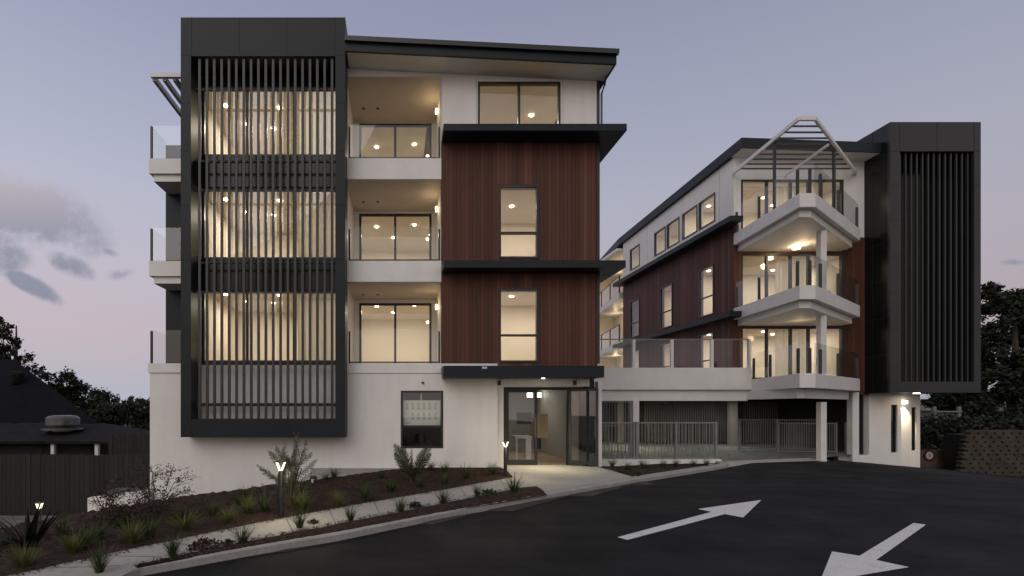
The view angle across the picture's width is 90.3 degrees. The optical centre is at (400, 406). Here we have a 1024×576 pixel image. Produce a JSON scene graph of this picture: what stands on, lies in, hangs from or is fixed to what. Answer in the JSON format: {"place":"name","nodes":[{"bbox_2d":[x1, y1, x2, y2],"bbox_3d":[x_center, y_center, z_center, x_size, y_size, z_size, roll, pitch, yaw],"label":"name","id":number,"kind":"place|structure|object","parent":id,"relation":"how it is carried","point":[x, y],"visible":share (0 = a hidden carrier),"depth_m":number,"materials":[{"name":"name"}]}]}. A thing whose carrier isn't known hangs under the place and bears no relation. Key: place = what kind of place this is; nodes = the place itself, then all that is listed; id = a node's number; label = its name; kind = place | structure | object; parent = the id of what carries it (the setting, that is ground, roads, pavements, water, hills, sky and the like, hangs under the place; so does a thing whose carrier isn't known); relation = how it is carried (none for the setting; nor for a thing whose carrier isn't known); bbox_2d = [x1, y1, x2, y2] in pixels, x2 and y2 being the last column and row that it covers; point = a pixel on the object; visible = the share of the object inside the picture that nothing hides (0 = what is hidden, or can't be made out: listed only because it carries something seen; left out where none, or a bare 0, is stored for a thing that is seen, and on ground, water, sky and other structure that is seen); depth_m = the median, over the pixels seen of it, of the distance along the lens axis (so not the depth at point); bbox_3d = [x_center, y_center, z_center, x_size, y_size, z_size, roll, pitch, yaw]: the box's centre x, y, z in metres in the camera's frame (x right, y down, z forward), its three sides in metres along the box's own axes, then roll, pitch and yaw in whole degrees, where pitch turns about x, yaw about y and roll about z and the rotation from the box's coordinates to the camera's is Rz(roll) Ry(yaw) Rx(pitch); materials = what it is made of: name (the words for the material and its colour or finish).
{"place":"outdoors","nodes":[
{"label":"outdoors","id":0,"kind":"place"},
{"bbox_2d":[0,516,55,527],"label":"driveway","id":1,"kind":"structure","parent":0,"point":[17,519],"depth_m":14.57,"materials":[{"name":"grey concrete"}]},
{"bbox_2d":[0,0,1023,402],"label":"sky","id":2,"kind":"structure","parent":0,"point":[80,201],"materials":[{"name":"purple"}]},
{"bbox_2d":[111,417,942,551],"bbox_3d":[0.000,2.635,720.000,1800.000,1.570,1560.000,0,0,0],"label":"ground","id":3,"kind":"structure","parent":0,"point":[532,503],"depth_m":10.03,"materials":[{"name":"concrete"}]},
{"bbox_2d":[0,316,55,381],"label":"pine tree","id":4,"kind":"object","parent":3,"relation":"on","point":[15,342],"visible":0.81,"depth_m":41.81,"materials":[{"name":"green plant"}]},
{"bbox_2d":[46,366,99,413],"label":"round tree","id":5,"kind":"object","parent":3,"relation":"on","point":[76,392],"visible":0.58,"depth_m":45.58,"materials":[{"name":"green plant"}]},
{"bbox_2d":[0,359,149,454],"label":"house","id":6,"kind":"structure","parent":3,"relation":"on","point":[38,416],"depth_m":23.42,"materials":[{"name":"black"}]},
{"bbox_2d":[7,444,42,454],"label":"window","id":7,"kind":"structure","parent":6,"relation":"in","point":[12,449],"depth_m":21.37,"materials":[{"name":"glass"}]},
{"bbox_2d":[0,454,149,515],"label":"paling fence","id":8,"kind":"object","parent":3,"relation":"on","point":[62,483],"visible":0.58,"depth_m":15.25,"materials":[{"name":"wood"}]},
{"bbox_2d":[85,387,119,415],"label":"broad tree","id":9,"kind":"object","parent":3,"relation":"on","point":[103,396],"visible":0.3,"depth_m":55.30,"materials":[{"name":"green plant"}]},
{"bbox_2d":[87,399,143,426],"bbox_3d":[-23.133,1.720,39.796,5.276,4.688,2.808,0,0,0],"label":"hedge tree","id":10,"kind":"object","parent":3,"relation":"on","point":[121,414],"visible":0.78,"depth_m":39.29,"materials":[{"name":"green plant"}]},
{"bbox_2d":[88,491,148,511],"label":"wall","id":11,"kind":"structure","parent":3,"relation":"on","point":[92,506],"depth_m":14.20,"materials":[{"name":"paint"}]},
{"bbox_2d":[108,434,149,454],"bbox_3d":[-9.550,2.480,18.233,2.300,2.940,0.074,0,0,0],"label":"paling fence","id":12,"kind":"object","parent":3,"relation":"on","point":[140,443],"visible":0.23,"depth_m":18.20,"materials":[{"name":"wood"}]},
{"bbox_2d":[119,395,149,429],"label":"hedge tree","id":13,"kind":"object","parent":3,"relation":"on","point":[144,420],"visible":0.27,"depth_m":43.51,"materials":[{"name":"green plant"}]},
{"bbox_2d":[0,467,511,575],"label":"garden bed","id":14,"kind":"object","parent":3,"relation":"on","point":[319,488],"visible":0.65,"depth_m":8.38,"materials":[{"name":"soil"}]},
{"bbox_2d":[0,528,23,544],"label":"grass tuft","id":15,"kind":"object","parent":14,"relation":"on","point":[3,542],"visible":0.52,"depth_m":6.23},
{"bbox_2d":[0,537,47,566],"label":"grass tuft","id":16,"kind":"object","parent":14,"relation":"on","point":[22,560],"visible":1,"depth_m":5.49,"materials":[{"name":"plant"}]},
{"bbox_2d":[0,496,60,547],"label":"flax","id":17,"kind":"object","parent":14,"relation":"on","point":[31,536],"visible":0.89,"depth_m":6.14,"materials":[{"name":"plant"}]},
{"bbox_2d":[51,516,79,535],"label":"grass tuft","id":18,"kind":"object","parent":14,"relation":"on","point":[59,529],"visible":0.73,"depth_m":6.72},
{"bbox_2d":[48,530,91,552],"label":"grass tuft","id":19,"kind":"object","parent":14,"relation":"on","point":[73,547],"visible":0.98,"depth_m":6.00,"materials":[{"name":"plant"}]},
{"bbox_2d":[60,520,107,548],"bbox_3d":[-3.920,1.603,6.196,0.516,0.345,0.538,0,0,-7],"label":"grass tuft","id":20,"kind":"object","parent":14,"relation":"on","point":[91,536],"visible":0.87,"depth_m":6.16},
{"bbox_2d":[86,515,114,539],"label":"grass tuft","id":21,"kind":"object","parent":14,"relation":"on","point":[100,534],"visible":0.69,"depth_m":6.57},
{"bbox_2d":[80,475,143,524],"bbox_3d":[-4.411,1.409,7.606,0.765,0.769,1.225,0,0,0],"label":"shrub","id":22,"kind":"object","parent":14,"relation":"on","point":[112,511],"visible":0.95,"depth_m":7.37,"materials":[{"name":"brown plant"}]},
{"bbox_2d":[106,514,126,527],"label":"grass tuft","id":23,"kind":"object","parent":14,"relation":"on","point":[116,522],"visible":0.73,"depth_m":7.16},
{"bbox_2d":[105,488,155,523],"bbox_3d":[-4.042,1.536,7.541,0.800,0.542,0.784,0,0,0],"label":"shrub","id":24,"kind":"object","parent":14,"relation":"on","point":[142,510],"visible":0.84,"depth_m":7.47,"materials":[{"name":"brown plant"}]},
{"bbox_2d":[111,516,154,543],"bbox_3d":[-3.476,1.587,6.459,0.783,0.376,0.640,0,0,42],"label":"grass tuft","id":25,"kind":"object","parent":14,"relation":"on","point":[131,538],"visible":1,"depth_m":6.44,"materials":[{"name":"plant"}]},
{"bbox_2d":[129,512,163,538],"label":"grass tuft","id":26,"kind":"object","parent":14,"relation":"on","point":[151,530],"visible":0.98,"depth_m":6.65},
{"bbox_2d":[115,437,199,516],"bbox_3d":[-3.844,1.133,7.926,1.234,1.314,1.077,0,0,0],"label":"shrub","id":27,"kind":"object","parent":14,"relation":"on","point":[162,506],"visible":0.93,"depth_m":7.83,"materials":[{"name":"brown plant"}]},
{"bbox_2d":[166,502,189,519],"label":"grass tuft","id":28,"kind":"object","parent":14,"relation":"on","point":[176,513],"visible":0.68,"depth_m":7.71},
{"bbox_2d":[161,508,207,531],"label":"grass tuft","id":29,"kind":"object","parent":14,"relation":"on","point":[182,527],"visible":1,"depth_m":7.03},
{"bbox_2d":[199,496,224,515],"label":"grass tuft","id":30,"kind":"object","parent":14,"relation":"on","point":[215,508],"visible":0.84,"depth_m":7.97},
{"bbox_2d":[211,503,247,523],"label":"grass tuft","id":31,"kind":"object","parent":14,"relation":"on","point":[229,518],"visible":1,"depth_m":7.53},
{"bbox_2d":[234,491,261,513],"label":"grass tuft","id":32,"kind":"object","parent":14,"relation":"on","point":[248,506],"visible":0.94,"depth_m":8.22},
{"bbox_2d":[251,483,277,502],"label":"grass tuft","id":33,"kind":"object","parent":14,"relation":"on","point":[264,496],"visible":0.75,"depth_m":9.04,"materials":[{"name":"green plant"}]},
{"bbox_2d":[255,491,275,511],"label":"grass tuft","id":34,"kind":"object","parent":14,"relation":"on","point":[264,507],"visible":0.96,"depth_m":8.28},
{"bbox_2d":[274,461,286,517],"bbox_3d":[-1.934,1.333,8.020,0.200,0.905,0.200,0,0,0],"label":"bollard light","id":35,"kind":"object","parent":14,"relation":"on","point":[281,491],"visible":0.95,"depth_m":7.99,"materials":[{"name":"black"}]},
{"bbox_2d":[256,432,316,505],"bbox_3d":[-1.959,1.107,8.857,0.853,1.376,0.846,0,0,32],"label":"shrub","id":36,"kind":"object","parent":14,"relation":"on","point":[292,478],"visible":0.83,"depth_m":8.78,"materials":[{"name":"green plant"}]},
{"bbox_2d":[284,489,318,510],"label":"grass tuft","id":37,"kind":"object","parent":14,"relation":"on","point":[301,505],"visible":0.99,"depth_m":8.44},
{"bbox_2d":[328,489,353,506],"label":"grass tuft","id":38,"kind":"object","parent":14,"relation":"on","point":[337,500],"visible":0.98,"depth_m":8.77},
{"bbox_2d":[354,481,374,500],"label":"grass tuft","id":39,"kind":"object","parent":14,"relation":"on","point":[365,494],"visible":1,"depth_m":9.30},
{"bbox_2d":[383,477,401,491],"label":"grass tuft","id":40,"kind":"object","parent":14,"relation":"on","point":[390,488],"visible":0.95,"depth_m":10.24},
{"bbox_2d":[393,444,431,481],"bbox_3d":[0.251,1.315,11.585,0.850,1.000,0.728,0,0,28],"label":"shrub","id":41,"kind":"object","parent":14,"relation":"on","point":[403,461],"visible":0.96,"depth_m":11.55,"materials":[{"name":"green plant"}]},
{"bbox_2d":[455,461,477,478],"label":"grass tuft","id":42,"kind":"object","parent":14,"relation":"on","point":[466,475],"visible":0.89,"depth_m":11.96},
{"bbox_2d":[502,441,508,474],"bbox_3d":[2.660,1.333,12.650,0.200,0.905,0.200,0,0,0],"label":"bollard light","id":43,"kind":"object","parent":14,"relation":"on","point":[505,458],"visible":0.77,"depth_m":12.61,"materials":[{"name":"black"}]},
{"bbox_2d":[9,477,520,575],"bbox_3d":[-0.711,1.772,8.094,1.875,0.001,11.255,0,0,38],"label":"footpath","id":44,"kind":"structure","parent":3,"relation":"on","point":[275,527],"depth_m":7.28,"materials":[{"name":"concrete"}]},
{"bbox_2d":[74,539,119,573],"bbox_3d":[-3.229,1.594,5.295,0.448,0.361,0.527,0,0,-7],"label":"grass tuft","id":45,"kind":"object","parent":44,"relation":"on","point":[99,563],"visible":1,"depth_m":5.30,"materials":[{"name":"plant"}]},
{"bbox_2d":[137,486,546,567],"bbox_3d":[0.251,1.750,8.038,8.125,0.045,0.884,0,0,-43],"label":"verge bed","id":46,"kind":"object","parent":3,"relation":"on","point":[519,494],"visible":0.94,"depth_m":7.71,"materials":[{"name":"brown plant"}]},
{"bbox_2d":[153,529,184,556],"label":"grass tuft","id":47,"kind":"object","parent":46,"relation":"on","point":[172,550],"visible":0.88,"depth_m":5.85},
{"bbox_2d":[185,537,221,551],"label":"shrub","id":48,"kind":"object","parent":46,"relation":"on","point":[200,544],"visible":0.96,"depth_m":6.16,"materials":[{"name":"plant"}]},
{"bbox_2d":[224,520,257,542],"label":"grass tuft","id":49,"kind":"object","parent":46,"relation":"on","point":[242,537],"visible":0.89,"depth_m":6.36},
{"bbox_2d":[9,477,545,575],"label":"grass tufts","id":50,"kind":"object","parent":46,"relation":"on","point":[157,543],"visible":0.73,"depth_m":7.00,"materials":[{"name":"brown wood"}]},
{"bbox_2d":[288,506,309,527],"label":"grass tuft","id":51,"kind":"object","parent":46,"relation":"on","point":[299,524],"visible":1,"depth_m":7.23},
{"bbox_2d":[339,502,358,520],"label":"grass tuft","id":52,"kind":"object","parent":46,"relation":"on","point":[350,515],"visible":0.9,"depth_m":7.67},
{"bbox_2d":[392,496,407,511],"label":"grass tuft","id":53,"kind":"object","parent":46,"relation":"on","point":[400,507],"visible":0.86,"depth_m":8.24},
{"bbox_2d":[432,486,454,503],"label":"grass tuft","id":54,"kind":"object","parent":46,"relation":"on","point":[443,500],"visible":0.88,"depth_m":8.99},
{"bbox_2d":[478,488,499,495],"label":"shrub","id":55,"kind":"object","parent":46,"relation":"on","point":[490,492],"visible":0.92,"depth_m":9.75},
{"bbox_2d":[502,474,527,491],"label":"grass tuft","id":56,"kind":"object","parent":46,"relation":"on","point":[513,487],"visible":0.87,"depth_m":10.15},
{"bbox_2d":[148,17,626,499],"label":"apartment building","id":57,"kind":"structure","parent":3,"relation":"on","point":[377,248],"depth_m":14.47,"materials":[{"name":"paint"}]},
{"bbox_2d":[202,293,334,362],"bbox_3d":[-3.790,-2.350,14.690,4.140,2.120,0.080,0,0,0],"label":"window","id":58,"kind":"structure","parent":57,"relation":"in","point":[203,294],"depth_m":14.65,"materials":[{"name":"black metal"}]},
{"bbox_2d":[202,188,334,258],"bbox_3d":[-3.790,-5.390,14.690,4.140,2.120,0.080,0,0,0],"label":"window","id":59,"kind":"structure","parent":57,"relation":"in","point":[203,193],"depth_m":14.65,"materials":[{"name":"black metal"}]},
{"bbox_2d":[202,86,334,155],"bbox_3d":[-3.790,-8.400,14.690,4.140,2.080,0.080,0,0,0],"label":"window","id":60,"kind":"structure","parent":57,"relation":"in","point":[203,93],"depth_m":14.65,"materials":[{"name":"black metal"}]},
{"bbox_2d":[359,303,431,361],"bbox_3d":[-0.185,-2.380,16.895,2.450,2.240,0.090,0,0,0],"label":"sliding door","id":61,"kind":"structure","parent":57,"relation":"in","point":[360,304],"depth_m":16.85,"materials":[{"name":"black metal"}]},
{"bbox_2d":[359,214,431,258],"bbox_3d":[-0.185,-5.385,16.895,2.450,2.290,0.090,0,0,0],"label":"sliding door","id":62,"kind":"structure","parent":57,"relation":"in","point":[360,215],"depth_m":16.85,"materials":[{"name":"black metal"}]},
{"bbox_2d":[359,124,431,156],"bbox_3d":[-0.185,-8.400,16.895,2.450,2.360,0.090,0,0,0],"label":"sliding door","id":63,"kind":"structure","parent":57,"relation":"in","point":[360,125],"depth_m":16.85,"materials":[{"name":"black metal"}]},
{"bbox_2d":[401,391,442,447],"bbox_3d":[0.615,0.375,14.572,1.230,1.670,0.235,0,0,0],"label":"window","id":64,"kind":"structure","parent":57,"relation":"in","point":[414,413],"depth_m":14.59,"materials":[{"name":"black glass"}]},
{"bbox_2d":[499,288,538,362],"bbox_3d":[3.425,-2.360,14.500,1.150,2.160,0.120,0,0,0],"label":"window","id":65,"kind":"structure","parent":57,"relation":"in","point":[536,335],"depth_m":14.44,"materials":[{"name":"black metal"}]},
{"bbox_2d":[499,184,538,258],"bbox_3d":[3.425,-5.375,14.500,1.150,2.150,0.120,0,0,0],"label":"window","id":66,"kind":"structure","parent":57,"relation":"in","point":[536,233],"depth_m":14.44,"materials":[{"name":"black metal"}]},
{"bbox_2d":[478,82,560,123],"bbox_3d":[3.440,-8.685,14.510,2.400,1.510,0.120,0,0,0],"label":"window","id":67,"kind":"structure","parent":57,"relation":"in","point":[518,84],"depth_m":14.45,"materials":[{"name":"black metal"}]},
{"bbox_2d":[506,390,536,463],"bbox_3d":[3.660,0.625,15.036,0.940,2.250,0.119,0,0,0],"label":"entrance door","id":68,"kind":"structure","parent":57,"relation":"in","point":[534,461],"depth_m":15.05,"materials":[{"name":"black metal"}]},
{"bbox_2d":[568,388,598,465],"bbox_3d":[5.430,0.610,14.800,0.841,2.280,0.050,0,0,28],"label":"entrance door","id":69,"kind":"structure","parent":57,"relation":"in","point":[570,462],"depth_m":14.78,"materials":[{"name":"black metal"}]},
{"bbox_2d":[501,465,631,490],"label":"entry forecourt","id":70,"kind":"structure","parent":3,"relation":"on","point":[546,477],"depth_m":12.80,"materials":[{"name":"concrete"}]},
{"bbox_2d":[602,459,721,465],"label":"retaining kerb","id":71,"kind":"structure","parent":3,"relation":"on","point":[605,462],"depth_m":16.12,"materials":[{"name":"paint"}]},
{"bbox_2d":[602,422,634,458],"bbox_3d":[6.975,1.160,16.200,1.290,1.320,0.064,0,0,0],"label":"railing","id":72,"kind":"object","parent":71,"relation":"on","point":[632,440],"visible":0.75,"depth_m":16.19,"materials":[{"name":"metal"}]},
{"bbox_2d":[635,422,674,458],"bbox_3d":[8.280,1.160,16.200,1.280,1.320,0.064,0,0,0],"label":"railing","id":73,"kind":"object","parent":71,"relation":"on","point":[636,440],"visible":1,"depth_m":16.19,"materials":[{"name":"metal"}]},
{"bbox_2d":[674,422,716,458],"bbox_3d":[9.610,1.160,16.200,1.360,1.320,0.064,0,0,0],"label":"railing","id":74,"kind":"object","parent":71,"relation":"on","point":[675,440],"visible":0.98,"depth_m":16.19,"materials":[{"name":"metal"}]},
{"bbox_2d":[597,116,980,466],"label":"apartment building","id":75,"kind":"structure","parent":3,"relation":"on","point":[823,283],"depth_m":19.35,"materials":[{"name":"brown wood"}]},
{"bbox_2d":[630,244,639,270],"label":"window","id":76,"kind":"structure","parent":75,"relation":"in","point":[636,246],"depth_m":27.91,"materials":[{"name":"black metal"}]},
{"bbox_2d":[630,298,639,337],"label":"window","id":77,"kind":"structure","parent":75,"relation":"in","point":[631,302],"depth_m":28.03,"materials":[{"name":"grey metal"}]},
{"bbox_2d":[654,226,665,256],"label":"window","id":78,"kind":"structure","parent":75,"relation":"in","point":[655,234],"depth_m":25.40,"materials":[{"name":"black metal"}]},
{"bbox_2d":[660,283,671,329],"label":"window","id":79,"kind":"structure","parent":75,"relation":"in","point":[661,312],"depth_m":24.73,"materials":[{"name":"grey metal"}]},
{"bbox_2d":[666,216,679,249],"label":"window","id":80,"kind":"structure","parent":75,"relation":"in","point":[678,218],"depth_m":23.94,"materials":[{"name":"black metal"}]},
{"bbox_2d":[682,204,696,239],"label":"window","id":81,"kind":"structure","parent":75,"relation":"in","point":[683,215],"depth_m":22.83,"materials":[{"name":"black metal"}]},
{"bbox_2d":[698,264,713,317],"bbox_3d":[13.020,-4.880,21.175,0.100,2.060,1.050,0,0,0],"label":"window","id":82,"kind":"structure","parent":75,"relation":"in","point":[699,272],"depth_m":21.39,"materials":[{"name":"grey metal"}]},
{"bbox_2d":[698,332,713,367],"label":"window","id":83,"kind":"structure","parent":75,"relation":"in","point":[699,336],"depth_m":21.65,"materials":[{"name":"grey metal"}]},
{"bbox_2d":[698,192,714,230],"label":"window","id":84,"kind":"structure","parent":75,"relation":"in","point":[699,204],"depth_m":21.48,"materials":[{"name":"black metal"}]},
{"bbox_2d":[642,401,777,441],"bbox_3d":[15.005,0.740,24.050,6.610,1.980,0.100,0,0,0],"label":"slatted screen","id":85,"kind":"object","parent":75,"relation":"attached to","point":[725,414],"visible":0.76,"depth_m":24.00,"materials":[{"name":"grey metal"}]},
{"bbox_2d":[741,327,843,378],"bbox_3d":[15.295,-2.085,19.480,4.010,2.050,0.100,0,0,0],"label":"sliding door","id":86,"kind":"structure","parent":75,"relation":"in","point":[841,329],"depth_m":19.43,"materials":[{"name":"black metal"}]},
{"bbox_2d":[741,254,843,305],"bbox_3d":[15.295,-4.905,19.480,4.010,2.130,0.100,0,0,0],"label":"sliding door","id":87,"kind":"structure","parent":75,"relation":"in","point":[841,256],"depth_m":19.43,"materials":[{"name":"black metal"}]},
{"bbox_2d":[741,179,843,228],"bbox_3d":[15.295,-7.810,19.480,4.010,2.120,0.100,0,0,0],"label":"sliding door","id":88,"kind":"structure","parent":75,"relation":"in","point":[841,181],"depth_m":19.43,"materials":[{"name":"black metal"}]},
{"bbox_2d":[891,405,895,451],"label":"slot window","id":89,"kind":"structure","parent":75,"relation":"in","point":[893,407],"depth_m":19.53,"materials":[{"name":"black glass"}]},
{"bbox_2d":[912,407,914,449],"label":"slot window","id":90,"kind":"structure","parent":75,"relation":"in","point":[913,408],"depth_m":19.84,"materials":[{"name":"black glass"}]},
{"bbox_2d":[920,428,928,449],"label":"hedge","id":91,"kind":"object","parent":3,"relation":"on","point":[922,441],"visible":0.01,"depth_m":22.74,"materials":[{"name":"green plant"}]},
{"bbox_2d":[920,450,942,468],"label":"timber wall","id":92,"kind":"structure","parent":3,"relation":"on","point":[937,462],"depth_m":21.40,"materials":[{"name":"wood"}]},
{"bbox_2d":[924,450,934,460],"bbox_3d":[22.711,2.105,21.373,0.490,0.490,0.034,0,0,0],"label":"round sign","id":93,"kind":"object","parent":92,"relation":"attached to","point":[929,455],"visible":1,"depth_m":21.36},
{"bbox_2d":[931,406,962,426],"bbox_3d":[28.524,0.875,26.000,1.453,1.750,0.200,0,0,0],"label":"trellis","id":94,"kind":"object","parent":3,"relation":"on","point":[958,411],"visible":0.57,"depth_m":25.95,"materials":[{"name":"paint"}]},
{"bbox_2d":[920,363,1003,427],"bbox_3d":[37.375,0.032,33.088,5.858,8.050,2.851,0,0,-16],"label":"broad tree","id":95,"kind":"object","parent":3,"relation":"on","point":[946,401],"visible":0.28,"depth_m":32.27,"materials":[{"name":"green plant"}]},
{"bbox_2d":[920,399,1008,436],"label":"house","id":96,"kind":"structure","parent":3,"relation":"on","point":[925,411],"depth_m":43.33,"materials":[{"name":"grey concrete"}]},
{"bbox_2d":[920,412,1023,449],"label":"hedge","id":97,"kind":"object","parent":3,"relation":"on","point":[942,425],"visible":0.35,"depth_m":23.21,"materials":[{"name":"green plant"}]},
{"bbox_2d":[943,430,1023,476],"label":"crib wall","id":98,"kind":"structure","parent":3,"relation":"on","point":[997,452],"depth_m":19.98,"materials":[{"name":"concrete"}]},
{"bbox_2d":[956,281,1023,429],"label":"broad tree","id":99,"kind":"object","parent":3,"relation":"on","point":[1007,372],"visible":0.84,"depth_m":29.73,"materials":[{"name":"green plant"}]},
{"bbox_2d":[144,460,1023,575],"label":"road","id":100,"kind":"structure","parent":0,"point":[805,518],"depth_m":7.32,"materials":[{"name":"asphalt"}]},
{"bbox_2d":[95,461,728,575],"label":"kerb","id":101,"kind":"structure","parent":100,"relation":"on","point":[256,550],"depth_m":7.12,"materials":[{"name":"concrete"}]},
{"bbox_2d":[603,463,719,475],"bbox_3d":[7.417,1.743,14.628,4.901,0.050,1.635,0,0,-35],"label":"garden bed","id":102,"kind":"object","parent":101,"relation":"on","point":[652,468],"visible":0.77,"depth_m":14.04,"materials":[{"name":"brown soil"}]},
{"bbox_2d":[619,500,760,539],"bbox_3d":[5.222,1.865,8.406,5.009,0.001,0.756,0,0,-40],"label":"road arrow","id":103,"kind":"object","parent":100,"relation":"on","point":[743,509],"visible":1,"depth_m":8.51,"materials":[{"name":"paint"}]},
{"bbox_2d":[724,458,816,467],"bbox_3d":[12.170,1.851,16.832,5.492,0.022,1.348,0,0,-23],"label":"carpark threshold","id":104,"kind":"object","parent":100,"relation":"on","point":[735,463],"visible":0.8,"depth_m":16.83,"materials":[{"name":"concrete"}]},
{"bbox_2d":[822,523,924,575],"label":"road arrow","id":105,"kind":"object","parent":100,"relation":"on","point":[844,564],"visible":1,"depth_m":5.99,"materials":[{"name":"paint"}]},
{"bbox_2d":[602,440,861,460],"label":"carpark floor","id":106,"kind":"structure","parent":0,"point":[726,451],"depth_m":20.10,"materials":[{"name":"concrete"}]},
{"bbox_2d":[602,401,630,452],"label":"gate","id":107,"kind":"structure","parent":106,"relation":"on","point":[629,412],"depth_m":19.39,"materials":[{"name":"metal"}]},
{"bbox_2d":[738,419,815,450],"bbox_3d":[15.650,1.200,20.600,3.320,1.360,0.064,0,0,0],"label":"railing","id":108,"kind":"object","parent":106,"relation":"on","point":[740,434],"visible":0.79,"depth_m":20.59,"materials":[{"name":"metal"}]},
{"bbox_2d":[776,423,836,452],"bbox_3d":[16.125,1.280,19.750,2.370,1.280,0.064,0,0,0],"label":"railing","id":109,"kind":"object","parent":106,"relation":"on","point":[778,437],"visible":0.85,"depth_m":19.74,"materials":[{"name":"metal"}]},
{"bbox_2d":[844,422,859,452],"bbox_3d":[17.950,1.280,19.750,0.620,1.320,0.064,0,0,0],"label":"railing","id":110,"kind":"object","parent":106,"relation":"on","point":[845,437],"visible":0.29,"depth_m":19.73,"materials":[{"name":"metal"}]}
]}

